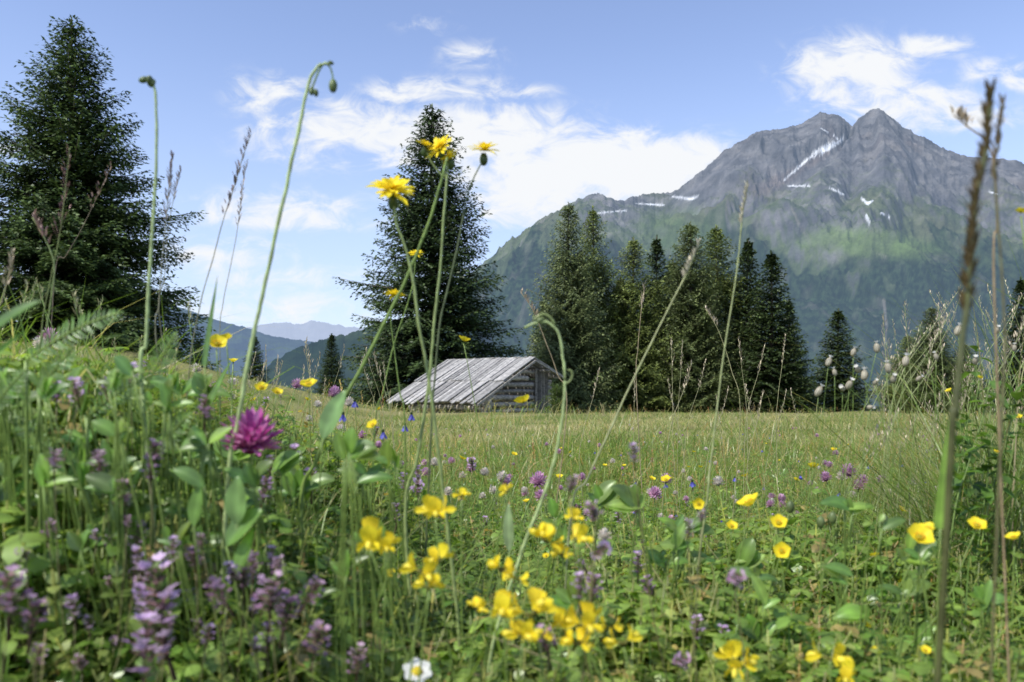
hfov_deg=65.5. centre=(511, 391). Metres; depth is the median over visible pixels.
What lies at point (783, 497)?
red clover
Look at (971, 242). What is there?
grass stalk
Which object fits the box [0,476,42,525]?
broad leaf plant
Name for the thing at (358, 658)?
thyme
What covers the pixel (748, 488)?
buttercup
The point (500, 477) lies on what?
white clover
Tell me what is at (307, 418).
white clover
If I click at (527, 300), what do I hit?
grass stalk
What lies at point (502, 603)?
trefoil
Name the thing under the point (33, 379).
broad leaf plant
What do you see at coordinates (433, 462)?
white clover
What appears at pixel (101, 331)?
grass stalk
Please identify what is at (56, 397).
thyme
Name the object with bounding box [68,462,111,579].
broad leaf plant
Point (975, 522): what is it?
buttercup
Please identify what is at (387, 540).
trefoil
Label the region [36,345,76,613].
fern
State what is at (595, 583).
thyme
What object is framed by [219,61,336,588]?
nodding stem
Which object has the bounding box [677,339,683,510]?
grass stalk
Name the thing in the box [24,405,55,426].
broad leaf plant
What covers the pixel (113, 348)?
grass stalk
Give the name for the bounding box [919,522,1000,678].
buttercup
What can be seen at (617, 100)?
sky
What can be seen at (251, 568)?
thyme
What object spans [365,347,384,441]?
grass stalk
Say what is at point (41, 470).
broad leaf plant
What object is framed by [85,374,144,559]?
fern
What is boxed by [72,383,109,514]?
broad leaf plant
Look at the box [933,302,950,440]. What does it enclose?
grass stalk
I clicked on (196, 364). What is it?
white clover
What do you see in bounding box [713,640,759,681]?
trefoil
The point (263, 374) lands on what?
grass stalk
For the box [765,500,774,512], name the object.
red clover
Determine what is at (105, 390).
thyme
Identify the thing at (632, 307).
larch tree
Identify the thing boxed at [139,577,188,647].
broad leaf plant
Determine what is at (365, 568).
broad leaf plant
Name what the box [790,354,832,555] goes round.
bladder campion
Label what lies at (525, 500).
buttercup
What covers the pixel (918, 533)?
buttercup
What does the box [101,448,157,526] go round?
broad leaf plant
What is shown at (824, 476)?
red clover
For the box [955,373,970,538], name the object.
grass stalk
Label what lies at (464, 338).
buttercup
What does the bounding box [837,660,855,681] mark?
trefoil
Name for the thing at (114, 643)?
thyme
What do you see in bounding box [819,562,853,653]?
broad leaf plant
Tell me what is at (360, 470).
broad leaf plant
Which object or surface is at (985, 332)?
grass stalk
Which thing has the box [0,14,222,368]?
spruce tree
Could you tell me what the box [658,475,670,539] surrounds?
buttercup
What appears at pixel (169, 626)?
thyme
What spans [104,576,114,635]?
thyme
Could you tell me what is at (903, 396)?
grass stalk
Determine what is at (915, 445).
grass stalk
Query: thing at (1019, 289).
spruce tree
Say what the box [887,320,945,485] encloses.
grass stalk
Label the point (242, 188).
grass stalk
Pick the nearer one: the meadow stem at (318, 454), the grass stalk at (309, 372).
the meadow stem at (318, 454)
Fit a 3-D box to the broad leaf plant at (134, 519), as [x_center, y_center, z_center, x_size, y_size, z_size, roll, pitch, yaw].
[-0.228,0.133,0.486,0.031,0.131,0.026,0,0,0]
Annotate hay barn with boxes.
[386,356,563,412]
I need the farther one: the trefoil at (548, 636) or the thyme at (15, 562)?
the thyme at (15, 562)
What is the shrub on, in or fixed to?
on the ground at (126, 353)
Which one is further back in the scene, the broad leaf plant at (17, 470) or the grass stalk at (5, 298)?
the grass stalk at (5, 298)
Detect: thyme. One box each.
[0,564,32,681]
[8,560,22,670]
[14,548,40,681]
[15,596,21,669]
[19,592,49,681]
[28,642,49,681]
[41,518,67,634]
[44,448,71,663]
[51,380,64,534]
[56,376,84,494]
[63,593,81,681]
[71,653,87,681]
[82,614,94,661]
[83,529,101,629]
[88,449,139,630]
[99,377,113,506]
[102,535,114,635]
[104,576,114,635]
[110,545,144,681]
[110,636,117,667]
[112,478,135,642]
[113,515,132,681]
[120,606,168,681]
[127,521,147,657]
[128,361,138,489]
[128,569,141,580]
[131,551,182,681]
[132,586,156,680]
[133,576,150,654]
[135,598,177,681]
[140,453,174,657]
[141,558,167,664]
[143,592,167,677]
[144,438,164,638]
[156,535,179,681]
[157,652,169,674]
[161,612,174,681]
[181,588,195,627]
[183,546,204,679]
[188,617,203,676]
[193,394,232,549]
[195,532,236,681]
[199,623,215,681]
[203,575,233,681]
[214,595,227,673]
[223,561,263,681]
[235,557,259,671]
[235,563,255,681]
[239,556,279,681]
[248,550,263,679]
[249,598,259,680]
[249,636,262,681]
[252,476,272,549]
[252,570,288,681]
[259,621,275,681]
[259,648,266,673]
[264,455,274,514]
[265,543,297,681]
[270,555,291,681]
[274,591,301,681]
[276,595,285,681]
[285,443,299,538]
[293,575,325,681]
[302,619,330,681]
[304,467,318,535]
[345,641,370,681]
[392,503,400,533]
[394,472,410,534]
[410,478,424,563]
[415,465,429,544]
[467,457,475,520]
[536,623,557,678]
[552,571,588,681]
[564,474,591,681]
[576,558,595,602]
[581,540,611,681]
[582,500,603,681]
[584,571,603,655]
[615,512,623,550]
[627,442,667,681]
[629,550,643,602]
[639,575,656,609]
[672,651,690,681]
[683,519,696,681]
[688,509,706,681]
[690,614,704,649]
[718,623,729,639]
[726,568,747,681]
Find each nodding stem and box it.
[138,75,157,549]
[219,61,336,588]
[486,313,572,677]
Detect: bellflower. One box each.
[339,412,358,509]
[351,399,367,506]
[377,423,407,515]
[379,429,403,560]
[407,412,414,513]
[690,480,697,535]
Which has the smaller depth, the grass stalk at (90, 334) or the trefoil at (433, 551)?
the trefoil at (433, 551)
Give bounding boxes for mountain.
[463,108,1023,411]
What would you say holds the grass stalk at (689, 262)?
on the ground at (126, 353)
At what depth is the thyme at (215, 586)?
0.38 m
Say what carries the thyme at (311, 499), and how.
on the ground at (126, 353)
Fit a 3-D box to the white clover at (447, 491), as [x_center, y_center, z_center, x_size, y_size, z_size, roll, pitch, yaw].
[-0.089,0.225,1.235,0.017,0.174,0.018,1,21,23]
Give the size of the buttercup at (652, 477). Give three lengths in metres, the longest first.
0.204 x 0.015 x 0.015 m
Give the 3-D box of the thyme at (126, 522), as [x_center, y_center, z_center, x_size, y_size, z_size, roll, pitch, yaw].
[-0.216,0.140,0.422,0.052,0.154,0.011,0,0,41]
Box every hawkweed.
[366,175,462,668]
[368,250,422,568]
[385,288,405,562]
[403,134,456,626]
[422,142,498,606]
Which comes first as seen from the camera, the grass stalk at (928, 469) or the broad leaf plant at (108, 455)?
the broad leaf plant at (108, 455)
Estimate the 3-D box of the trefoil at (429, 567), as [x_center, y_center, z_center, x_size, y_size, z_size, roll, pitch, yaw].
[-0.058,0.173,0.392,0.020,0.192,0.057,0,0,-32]
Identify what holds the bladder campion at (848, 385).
on the ground at (126, 353)
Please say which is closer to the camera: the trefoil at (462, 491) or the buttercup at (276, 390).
the trefoil at (462, 491)
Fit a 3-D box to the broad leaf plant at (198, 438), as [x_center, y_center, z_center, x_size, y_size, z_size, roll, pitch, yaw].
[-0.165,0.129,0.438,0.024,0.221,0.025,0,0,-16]
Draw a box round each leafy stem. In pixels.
[927,463,969,538]
[932,475,966,570]
[937,380,1007,572]
[945,415,1008,566]
[948,407,989,535]
[953,430,964,547]
[954,339,992,541]
[957,448,1015,592]
[964,381,1023,577]
[980,417,1023,555]
[990,388,1023,520]
[990,424,1012,543]
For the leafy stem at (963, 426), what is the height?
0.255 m
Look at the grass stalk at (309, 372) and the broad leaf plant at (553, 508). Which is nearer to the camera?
the broad leaf plant at (553, 508)
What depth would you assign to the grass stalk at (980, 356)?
1.31 m
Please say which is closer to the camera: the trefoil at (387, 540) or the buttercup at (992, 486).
the trefoil at (387, 540)
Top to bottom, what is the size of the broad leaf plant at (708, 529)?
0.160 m
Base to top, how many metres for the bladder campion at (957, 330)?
0.337 m
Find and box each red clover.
[39,327,56,346]
[219,406,282,620]
[285,378,302,417]
[327,385,339,448]
[358,430,365,438]
[367,441,382,463]
[421,468,430,487]
[448,457,457,504]
[465,465,475,506]
[474,475,511,521]
[512,470,546,550]
[534,489,545,521]
[578,472,585,512]
[648,486,660,528]
[659,473,671,527]
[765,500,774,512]
[770,493,785,515]
[820,471,832,494]
[825,461,832,495]
[839,463,855,497]
[851,478,864,513]
[856,474,867,499]
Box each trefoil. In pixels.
[357,516,410,661]
[371,531,401,681]
[397,543,453,681]
[399,552,439,681]
[412,573,445,681]
[414,494,455,681]
[452,487,470,661]
[459,483,512,662]
[466,596,487,681]
[479,555,515,681]
[488,522,562,681]
[491,589,513,681]
[498,565,528,681]
[501,618,543,681]
[504,587,556,681]
[527,626,552,681]
[550,543,603,681]
[551,608,567,681]
[559,627,594,681]
[560,601,602,681]
[564,507,613,681]
[570,523,593,681]
[598,616,624,681]
[603,624,642,681]
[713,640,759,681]
[805,639,853,681]
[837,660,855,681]
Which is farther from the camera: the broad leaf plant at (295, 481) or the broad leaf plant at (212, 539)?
the broad leaf plant at (295, 481)
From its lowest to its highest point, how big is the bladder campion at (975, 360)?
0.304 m
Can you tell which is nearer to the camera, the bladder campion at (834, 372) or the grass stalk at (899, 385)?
the bladder campion at (834, 372)
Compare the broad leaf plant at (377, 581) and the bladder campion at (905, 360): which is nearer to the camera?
the broad leaf plant at (377, 581)
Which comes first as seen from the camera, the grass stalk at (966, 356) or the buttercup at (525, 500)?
the buttercup at (525, 500)
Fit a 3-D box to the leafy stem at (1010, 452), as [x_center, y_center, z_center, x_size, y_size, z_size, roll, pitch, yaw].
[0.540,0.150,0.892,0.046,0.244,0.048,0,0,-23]
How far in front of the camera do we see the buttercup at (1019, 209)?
0.50 m
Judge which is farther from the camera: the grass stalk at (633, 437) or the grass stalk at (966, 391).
the grass stalk at (633, 437)
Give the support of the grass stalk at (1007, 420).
on the ground at (126, 353)
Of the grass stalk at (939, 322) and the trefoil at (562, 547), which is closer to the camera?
the trefoil at (562, 547)
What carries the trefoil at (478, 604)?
on the ground at (126, 353)
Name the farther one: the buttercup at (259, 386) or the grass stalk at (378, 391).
the grass stalk at (378, 391)
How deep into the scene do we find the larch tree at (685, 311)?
49.04 m
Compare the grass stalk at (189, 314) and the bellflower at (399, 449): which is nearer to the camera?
the grass stalk at (189, 314)
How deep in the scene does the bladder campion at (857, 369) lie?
0.80 m
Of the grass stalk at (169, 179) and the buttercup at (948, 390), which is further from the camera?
the buttercup at (948, 390)
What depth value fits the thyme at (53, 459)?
0.40 m
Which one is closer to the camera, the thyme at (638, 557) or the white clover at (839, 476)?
the thyme at (638, 557)
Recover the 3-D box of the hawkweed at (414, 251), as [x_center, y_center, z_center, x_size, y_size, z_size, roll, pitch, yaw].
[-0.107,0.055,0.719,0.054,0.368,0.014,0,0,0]
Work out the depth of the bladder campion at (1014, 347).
0.80 m
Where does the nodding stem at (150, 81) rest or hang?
on the ground at (126, 353)
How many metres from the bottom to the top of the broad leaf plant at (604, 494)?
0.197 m
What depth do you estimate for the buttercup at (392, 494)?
0.81 m
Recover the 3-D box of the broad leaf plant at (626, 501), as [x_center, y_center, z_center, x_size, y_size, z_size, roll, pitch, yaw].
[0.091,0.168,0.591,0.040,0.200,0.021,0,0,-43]
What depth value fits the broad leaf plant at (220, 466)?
0.58 m
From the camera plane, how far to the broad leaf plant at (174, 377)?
0.55 m
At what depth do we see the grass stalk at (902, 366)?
1.43 m
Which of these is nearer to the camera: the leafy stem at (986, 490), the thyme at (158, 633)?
the thyme at (158, 633)
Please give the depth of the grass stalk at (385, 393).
1.30 m
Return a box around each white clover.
[32,336,48,347]
[190,362,201,371]
[217,377,238,406]
[305,415,312,454]
[313,400,321,419]
[327,424,345,446]
[337,396,353,462]
[430,457,437,493]
[445,486,455,522]
[458,471,465,504]
[475,467,488,510]
[486,471,508,517]
[489,485,496,511]
[521,486,528,513]
[597,527,612,601]
[687,476,691,504]
[712,475,726,533]
[836,471,846,492]
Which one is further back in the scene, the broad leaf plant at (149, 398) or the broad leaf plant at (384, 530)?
the broad leaf plant at (149, 398)
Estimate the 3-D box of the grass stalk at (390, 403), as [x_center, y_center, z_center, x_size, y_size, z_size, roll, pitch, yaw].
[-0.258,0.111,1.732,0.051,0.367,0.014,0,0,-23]
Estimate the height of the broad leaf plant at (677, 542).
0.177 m
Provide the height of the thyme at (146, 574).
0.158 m
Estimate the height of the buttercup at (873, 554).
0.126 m
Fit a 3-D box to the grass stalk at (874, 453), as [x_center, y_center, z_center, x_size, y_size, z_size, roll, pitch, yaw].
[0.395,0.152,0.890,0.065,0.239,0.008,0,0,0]
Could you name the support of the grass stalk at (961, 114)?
on the ground at (126, 353)
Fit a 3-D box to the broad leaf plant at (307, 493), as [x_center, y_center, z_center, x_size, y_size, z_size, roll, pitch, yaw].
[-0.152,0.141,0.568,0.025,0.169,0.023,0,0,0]
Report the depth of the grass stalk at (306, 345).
1.30 m
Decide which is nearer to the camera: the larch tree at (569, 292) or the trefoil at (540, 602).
the trefoil at (540, 602)
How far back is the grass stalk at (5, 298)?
0.98 m
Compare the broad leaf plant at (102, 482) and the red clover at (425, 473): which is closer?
the broad leaf plant at (102, 482)
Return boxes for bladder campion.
[722,364,860,577]
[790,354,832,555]
[796,383,824,549]
[807,341,879,537]
[832,367,836,544]
[832,377,854,560]
[835,405,874,549]
[837,384,844,542]
[846,360,891,540]
[849,346,855,568]
[860,366,906,534]
[869,352,909,549]
[873,378,918,523]
[889,373,896,549]
[895,374,923,548]
[933,343,1016,536]
[933,351,938,531]
[954,322,992,562]
[966,325,1000,561]
[972,354,1022,533]
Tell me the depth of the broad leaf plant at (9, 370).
0.47 m
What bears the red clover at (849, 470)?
on the ground at (126, 353)
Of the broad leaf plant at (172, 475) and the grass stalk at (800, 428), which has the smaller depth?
the broad leaf plant at (172, 475)
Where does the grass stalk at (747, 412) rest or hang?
on the ground at (126, 353)
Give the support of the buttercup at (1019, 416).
on the ground at (126, 353)
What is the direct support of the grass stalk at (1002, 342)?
on the ground at (126, 353)
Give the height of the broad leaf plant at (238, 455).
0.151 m
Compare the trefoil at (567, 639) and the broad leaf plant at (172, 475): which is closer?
the trefoil at (567, 639)
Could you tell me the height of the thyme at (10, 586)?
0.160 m
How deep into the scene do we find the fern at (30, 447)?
0.44 m
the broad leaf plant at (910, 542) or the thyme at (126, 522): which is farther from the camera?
the broad leaf plant at (910, 542)
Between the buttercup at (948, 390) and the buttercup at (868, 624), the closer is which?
the buttercup at (868, 624)
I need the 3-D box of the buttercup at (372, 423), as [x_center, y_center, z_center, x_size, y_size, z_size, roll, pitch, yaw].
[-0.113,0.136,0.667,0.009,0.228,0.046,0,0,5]
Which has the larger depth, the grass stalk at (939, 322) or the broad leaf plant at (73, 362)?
the grass stalk at (939, 322)
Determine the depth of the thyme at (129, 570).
0.43 m
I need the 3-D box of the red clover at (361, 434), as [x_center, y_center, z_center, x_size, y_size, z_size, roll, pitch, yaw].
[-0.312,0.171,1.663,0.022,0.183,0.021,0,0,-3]
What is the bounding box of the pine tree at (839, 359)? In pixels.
[802,308,880,411]
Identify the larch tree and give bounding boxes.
[523,201,628,412]
[545,204,640,411]
[591,236,694,411]
[636,221,748,412]
[665,224,760,408]
[868,334,934,412]
[885,307,978,412]
[939,344,994,412]
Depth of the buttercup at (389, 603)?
0.50 m
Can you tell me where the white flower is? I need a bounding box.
[403,658,431,681]
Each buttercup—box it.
[210,334,226,474]
[220,333,250,488]
[229,358,237,391]
[243,381,267,486]
[261,387,282,460]
[300,378,317,534]
[366,419,376,566]
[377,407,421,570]
[386,568,394,638]
[440,456,466,496]
[442,394,528,582]
[459,335,545,584]
[499,451,516,528]
[523,499,529,525]
[542,552,549,591]
[637,476,655,516]
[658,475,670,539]
[678,497,704,579]
[721,520,737,606]
[728,493,757,589]
[741,473,757,518]
[761,514,786,618]
[773,542,790,637]
[798,462,818,532]
[863,619,871,656]
[870,552,879,584]
[870,646,876,669]
[907,523,934,651]
[908,516,986,645]
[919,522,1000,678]
[920,645,930,680]
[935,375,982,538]
[945,388,993,574]
[963,449,997,574]
[969,414,1022,561]
[1005,532,1019,650]
[1015,207,1023,242]
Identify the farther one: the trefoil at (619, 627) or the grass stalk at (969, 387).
the grass stalk at (969, 387)
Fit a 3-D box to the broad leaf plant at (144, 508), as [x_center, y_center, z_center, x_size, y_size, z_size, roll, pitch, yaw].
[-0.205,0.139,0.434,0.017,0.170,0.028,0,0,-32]
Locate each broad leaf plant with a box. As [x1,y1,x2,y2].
[0,300,41,681]
[0,366,19,523]
[0,366,33,578]
[0,371,18,538]
[0,454,31,492]
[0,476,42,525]
[3,433,24,454]
[7,380,36,455]
[14,433,59,453]
[15,377,37,492]
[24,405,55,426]
[24,525,59,538]
[28,367,54,514]
[29,376,100,647]
[29,417,68,451]
[34,452,83,547]
[34,454,78,678]
[36,548,88,604]
[45,501,66,534]
[50,367,80,451]
[52,353,81,374]
[52,388,72,422]
[57,436,99,550]
[62,427,96,512]
[66,529,115,681]
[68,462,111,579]
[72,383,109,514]
[84,439,138,591]
[85,472,133,657]
[86,522,116,556]
[90,489,108,516]
[92,418,145,675]
[93,368,149,681]
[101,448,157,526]
[105,355,169,681]
[107,466,148,556]
[110,436,130,455]
[115,367,167,505]
[115,525,149,555]
[125,493,155,635]
[129,391,156,527]
[129,504,158,528]
[132,548,195,653]
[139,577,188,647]
[150,371,204,496]
[153,378,193,663]
[156,436,215,501]
[156,520,201,664]
[162,497,208,590]
[166,555,209,584]
[169,469,196,527]
[172,466,262,681]
[173,410,206,522]
[173,423,193,498]
[176,456,224,511]
[177,425,212,535]
[178,431,247,637]
[178,579,210,594]
[181,431,212,499]
[186,525,221,547]
[187,372,230,514]
[188,425,232,646]
[191,474,224,493]
[201,276,230,532]
[212,435,261,516]
[224,460,294,678]
[245,487,261,500]
[271,450,307,580]
[278,464,334,554]
[278,474,313,574]
[282,468,321,570]
[297,582,340,653]
[316,390,393,617]
[330,549,370,679]
[333,428,380,681]
[336,462,386,632]
[346,532,384,681]
[361,521,412,681]
[368,560,396,599]
[373,439,406,614]
[495,503,513,651]
[540,517,574,596]
[545,498,561,594]
[546,575,583,649]
[587,480,617,596]
[606,483,656,623]
[647,549,687,603]
[658,517,714,582]
[658,523,693,640]
[664,515,706,572]
[665,547,715,598]
[728,566,777,638]
[732,613,776,653]
[734,538,764,596]
[748,575,780,653]
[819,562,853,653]
[820,496,874,623]
[832,603,869,658]
[857,514,905,676]
[877,574,931,654]
[882,533,937,653]
[886,546,936,678]
[899,620,935,646]
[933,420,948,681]
[967,580,1004,675]
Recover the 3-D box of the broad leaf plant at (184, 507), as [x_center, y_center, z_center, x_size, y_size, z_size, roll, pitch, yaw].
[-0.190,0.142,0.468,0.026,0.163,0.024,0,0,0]
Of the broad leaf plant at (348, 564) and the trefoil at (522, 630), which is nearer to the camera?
the trefoil at (522, 630)
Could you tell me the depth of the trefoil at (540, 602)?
0.36 m
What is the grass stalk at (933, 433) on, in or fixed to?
on the ground at (126, 353)
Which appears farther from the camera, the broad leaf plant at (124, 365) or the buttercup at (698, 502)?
the buttercup at (698, 502)
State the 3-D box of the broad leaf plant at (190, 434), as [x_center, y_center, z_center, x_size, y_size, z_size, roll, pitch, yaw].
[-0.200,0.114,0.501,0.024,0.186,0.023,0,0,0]
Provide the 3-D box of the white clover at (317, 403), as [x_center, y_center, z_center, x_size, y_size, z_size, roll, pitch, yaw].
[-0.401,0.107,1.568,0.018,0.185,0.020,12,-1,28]
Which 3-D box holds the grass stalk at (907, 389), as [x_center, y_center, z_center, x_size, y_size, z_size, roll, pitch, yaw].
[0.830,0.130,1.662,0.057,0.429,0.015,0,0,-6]
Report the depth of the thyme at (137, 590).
0.38 m
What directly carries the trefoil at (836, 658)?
on the ground at (126, 353)
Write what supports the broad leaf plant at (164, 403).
on the ground at (126, 353)
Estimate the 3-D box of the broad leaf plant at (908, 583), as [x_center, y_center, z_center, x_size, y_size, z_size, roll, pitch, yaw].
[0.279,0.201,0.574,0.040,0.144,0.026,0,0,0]
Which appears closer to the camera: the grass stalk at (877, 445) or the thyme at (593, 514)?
the thyme at (593, 514)
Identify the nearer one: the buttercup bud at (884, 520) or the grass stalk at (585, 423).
the buttercup bud at (884, 520)
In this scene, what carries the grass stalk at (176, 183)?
on the ground at (126, 353)
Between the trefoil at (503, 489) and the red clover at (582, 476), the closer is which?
the trefoil at (503, 489)
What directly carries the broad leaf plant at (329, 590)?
on the ground at (126, 353)
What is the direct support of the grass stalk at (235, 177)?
on the ground at (126, 353)
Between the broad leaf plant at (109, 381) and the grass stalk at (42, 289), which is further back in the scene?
the grass stalk at (42, 289)
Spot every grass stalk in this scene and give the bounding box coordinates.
[0,247,14,304]
[4,293,17,358]
[8,279,28,357]
[11,280,37,347]
[31,209,54,390]
[35,277,57,342]
[37,283,54,359]
[39,143,70,341]
[49,161,111,359]
[71,290,92,405]
[89,333,104,370]
[97,298,104,367]
[110,337,116,361]
[155,150,173,474]
[158,165,180,412]
[173,348,178,412]
[184,126,250,423]
[186,301,197,415]
[219,160,248,483]
[257,361,265,403]
[274,356,279,414]
[296,365,304,416]
[302,351,320,425]
[303,336,312,428]
[307,353,311,442]
[330,345,344,398]
[364,367,382,428]
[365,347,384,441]
[373,351,395,476]
[382,361,396,467]
[521,288,566,521]
[564,238,700,588]
[579,367,599,506]
[633,373,636,524]
[636,281,645,522]
[660,359,692,526]
[667,380,684,520]
[669,337,676,507]
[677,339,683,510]
[679,359,705,509]
[693,180,748,602]
[704,386,728,486]
[705,305,740,534]
[716,395,726,506]
[737,339,747,460]
[743,343,765,533]
[744,384,763,510]
[745,389,763,518]
[764,390,786,507]
[776,333,786,512]
[791,390,811,494]
[835,418,881,541]
[841,407,898,517]
[841,422,893,516]
[842,355,887,542]
[862,322,931,481]
[870,413,915,519]
[875,343,944,534]
[879,380,888,499]
[880,312,889,513]
[881,321,944,527]
[881,339,900,552]
[881,383,886,479]
[883,313,948,500]
[884,299,947,493]
[886,322,921,468]
[887,284,960,505]
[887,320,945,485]
[887,393,926,491]
[891,411,928,513]
[892,317,905,503]
[897,352,922,450]
[901,301,912,522]
[907,402,945,506]
[908,346,932,509]
[910,353,982,519]
[913,362,990,522]
[918,289,963,497]
[924,411,938,522]
[925,374,944,521]
[925,399,955,522]
[929,289,980,476]
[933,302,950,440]
[934,76,997,681]
[936,293,984,426]
[942,381,1000,520]
[946,333,1004,481]
[950,105,1009,681]
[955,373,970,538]
[964,365,984,430]
[967,293,1021,487]
[967,356,976,466]
[973,322,991,433]
[977,317,1023,559]
[978,297,996,447]
[978,370,992,461]
[982,295,1021,430]
[984,339,1004,452]
[985,307,1022,368]
[987,93,1006,681]
[987,283,1011,505]
[998,341,1008,539]
[1003,362,1023,500]
[1005,278,1023,339]
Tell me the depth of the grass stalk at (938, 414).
1.12 m
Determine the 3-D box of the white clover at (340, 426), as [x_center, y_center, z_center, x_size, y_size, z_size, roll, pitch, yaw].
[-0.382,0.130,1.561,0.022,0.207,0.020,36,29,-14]
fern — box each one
[0,367,27,408]
[11,415,54,538]
[24,307,123,634]
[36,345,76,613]
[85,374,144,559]
[140,331,179,576]
[150,411,192,549]
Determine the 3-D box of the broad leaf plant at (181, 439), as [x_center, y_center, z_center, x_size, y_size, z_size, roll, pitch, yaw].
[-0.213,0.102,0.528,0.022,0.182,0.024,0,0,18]
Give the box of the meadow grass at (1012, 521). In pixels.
[0,223,1023,681]
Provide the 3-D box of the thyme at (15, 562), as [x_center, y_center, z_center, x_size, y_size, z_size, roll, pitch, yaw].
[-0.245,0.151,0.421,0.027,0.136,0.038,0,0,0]
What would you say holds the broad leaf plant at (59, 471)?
on the ground at (126, 353)
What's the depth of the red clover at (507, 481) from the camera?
1.29 m
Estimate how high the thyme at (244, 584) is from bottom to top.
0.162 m
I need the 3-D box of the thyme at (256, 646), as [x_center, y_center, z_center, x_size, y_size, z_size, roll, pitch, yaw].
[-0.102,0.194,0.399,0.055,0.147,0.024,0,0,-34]
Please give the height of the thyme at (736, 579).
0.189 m
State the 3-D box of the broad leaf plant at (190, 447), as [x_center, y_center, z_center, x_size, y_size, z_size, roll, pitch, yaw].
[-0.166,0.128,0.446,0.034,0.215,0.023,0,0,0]
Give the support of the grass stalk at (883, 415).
on the ground at (126, 353)
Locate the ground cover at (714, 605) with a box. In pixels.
[0,343,1023,681]
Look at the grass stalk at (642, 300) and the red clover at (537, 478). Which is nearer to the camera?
the red clover at (537, 478)
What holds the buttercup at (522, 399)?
on the ground at (126, 353)
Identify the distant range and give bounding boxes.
[247,320,363,341]
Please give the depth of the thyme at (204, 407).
0.50 m
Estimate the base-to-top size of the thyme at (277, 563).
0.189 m
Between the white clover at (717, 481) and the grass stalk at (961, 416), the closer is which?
the grass stalk at (961, 416)
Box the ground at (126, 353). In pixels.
[1,342,1023,522]
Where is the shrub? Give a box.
[540,381,572,412]
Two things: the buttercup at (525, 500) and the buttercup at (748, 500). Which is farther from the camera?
the buttercup at (525, 500)
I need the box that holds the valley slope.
[256,306,478,400]
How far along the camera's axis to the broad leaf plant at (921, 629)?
0.57 m
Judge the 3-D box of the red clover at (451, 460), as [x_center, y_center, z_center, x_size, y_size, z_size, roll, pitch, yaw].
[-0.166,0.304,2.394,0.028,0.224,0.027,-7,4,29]
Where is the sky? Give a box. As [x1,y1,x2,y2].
[0,0,1023,327]
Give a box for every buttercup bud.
[768,500,793,592]
[817,516,824,613]
[828,511,836,611]
[881,514,899,634]
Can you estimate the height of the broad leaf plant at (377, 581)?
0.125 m
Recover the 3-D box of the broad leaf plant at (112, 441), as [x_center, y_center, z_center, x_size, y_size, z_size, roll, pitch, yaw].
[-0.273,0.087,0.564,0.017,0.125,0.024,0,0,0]
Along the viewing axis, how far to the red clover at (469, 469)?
1.79 m
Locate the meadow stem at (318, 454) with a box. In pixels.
[299,157,447,563]
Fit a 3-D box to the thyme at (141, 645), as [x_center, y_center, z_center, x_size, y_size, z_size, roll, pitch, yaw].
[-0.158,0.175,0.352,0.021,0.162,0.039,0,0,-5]
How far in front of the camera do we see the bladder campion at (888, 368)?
0.80 m
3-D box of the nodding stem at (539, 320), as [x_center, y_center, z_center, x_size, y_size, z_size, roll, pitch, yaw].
[0.009,0.111,0.480,0.056,0.317,0.004,0,0,0]
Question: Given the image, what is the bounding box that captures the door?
[535,368,547,412]
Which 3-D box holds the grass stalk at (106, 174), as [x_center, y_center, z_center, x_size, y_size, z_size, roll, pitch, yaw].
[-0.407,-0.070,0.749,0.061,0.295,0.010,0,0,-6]
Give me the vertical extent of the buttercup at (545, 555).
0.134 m
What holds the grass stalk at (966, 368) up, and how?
on the ground at (126, 353)
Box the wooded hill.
[135,307,310,377]
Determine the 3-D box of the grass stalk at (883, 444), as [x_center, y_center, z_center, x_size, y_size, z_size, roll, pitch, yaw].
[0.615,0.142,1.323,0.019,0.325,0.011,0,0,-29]
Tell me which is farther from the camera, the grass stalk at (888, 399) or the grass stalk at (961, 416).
the grass stalk at (961, 416)
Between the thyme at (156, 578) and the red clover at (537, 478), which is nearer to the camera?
the thyme at (156, 578)
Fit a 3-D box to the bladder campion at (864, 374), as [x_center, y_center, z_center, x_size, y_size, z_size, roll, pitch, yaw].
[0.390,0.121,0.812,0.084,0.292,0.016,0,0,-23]
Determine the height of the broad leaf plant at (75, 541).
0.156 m
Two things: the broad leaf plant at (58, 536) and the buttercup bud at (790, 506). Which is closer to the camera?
the broad leaf plant at (58, 536)
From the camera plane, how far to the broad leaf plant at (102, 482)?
0.42 m
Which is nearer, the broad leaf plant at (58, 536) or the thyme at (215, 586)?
the thyme at (215, 586)
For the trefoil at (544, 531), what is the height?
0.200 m
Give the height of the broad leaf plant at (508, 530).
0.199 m
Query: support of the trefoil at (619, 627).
on the ground at (126, 353)
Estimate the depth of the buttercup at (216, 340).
0.60 m
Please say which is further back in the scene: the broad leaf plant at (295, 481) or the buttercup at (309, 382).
the buttercup at (309, 382)
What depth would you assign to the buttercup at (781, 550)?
0.55 m
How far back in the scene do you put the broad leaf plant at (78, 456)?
0.46 m
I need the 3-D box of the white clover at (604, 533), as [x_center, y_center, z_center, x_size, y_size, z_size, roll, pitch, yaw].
[0.073,0.185,0.611,0.032,0.166,0.031,0,0,-17]
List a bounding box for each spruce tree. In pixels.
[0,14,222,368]
[188,339,216,370]
[239,337,271,383]
[313,333,352,397]
[320,103,531,411]
[524,298,558,379]
[629,235,673,409]
[659,259,677,341]
[709,250,834,412]
[720,237,775,411]
[767,300,820,411]
[970,276,1023,413]
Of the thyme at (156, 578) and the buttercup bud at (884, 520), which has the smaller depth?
the thyme at (156, 578)

